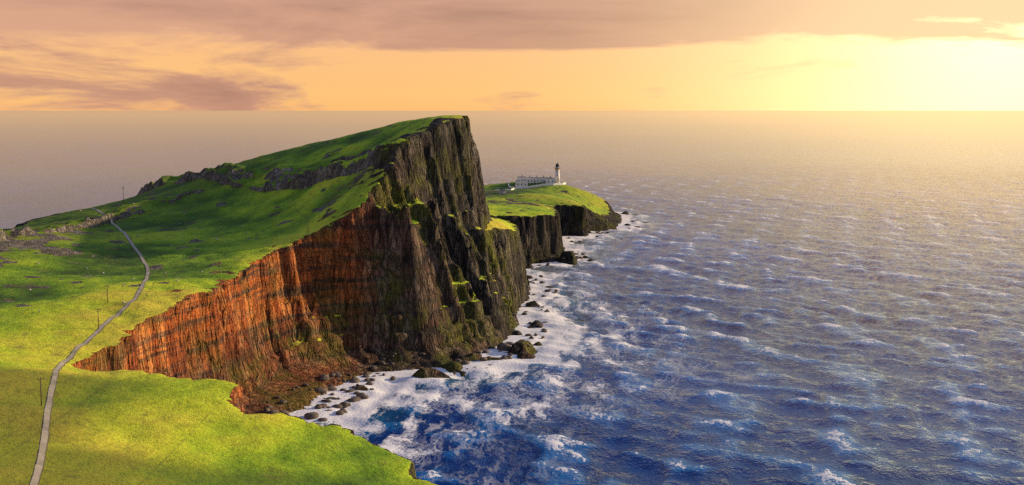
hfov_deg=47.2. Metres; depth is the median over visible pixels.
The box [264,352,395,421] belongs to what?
shore boulders
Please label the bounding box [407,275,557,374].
shore boulders
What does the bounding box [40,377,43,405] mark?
telegraph pole
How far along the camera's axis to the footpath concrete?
262.64 m
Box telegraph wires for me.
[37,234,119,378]
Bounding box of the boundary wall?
[514,183,562,188]
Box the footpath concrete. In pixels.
[29,208,149,484]
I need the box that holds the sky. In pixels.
[0,0,1023,110]
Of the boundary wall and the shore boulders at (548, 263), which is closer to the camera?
the shore boulders at (548, 263)
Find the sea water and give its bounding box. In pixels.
[0,111,1023,484]
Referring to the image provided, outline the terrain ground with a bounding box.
[0,115,647,484]
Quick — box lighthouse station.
[515,162,559,186]
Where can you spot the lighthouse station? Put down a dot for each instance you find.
(521, 181)
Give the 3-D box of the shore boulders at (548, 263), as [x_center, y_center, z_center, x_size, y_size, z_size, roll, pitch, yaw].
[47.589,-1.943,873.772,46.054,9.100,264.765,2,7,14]
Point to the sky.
(56, 55)
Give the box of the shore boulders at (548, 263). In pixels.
[533,220,629,266]

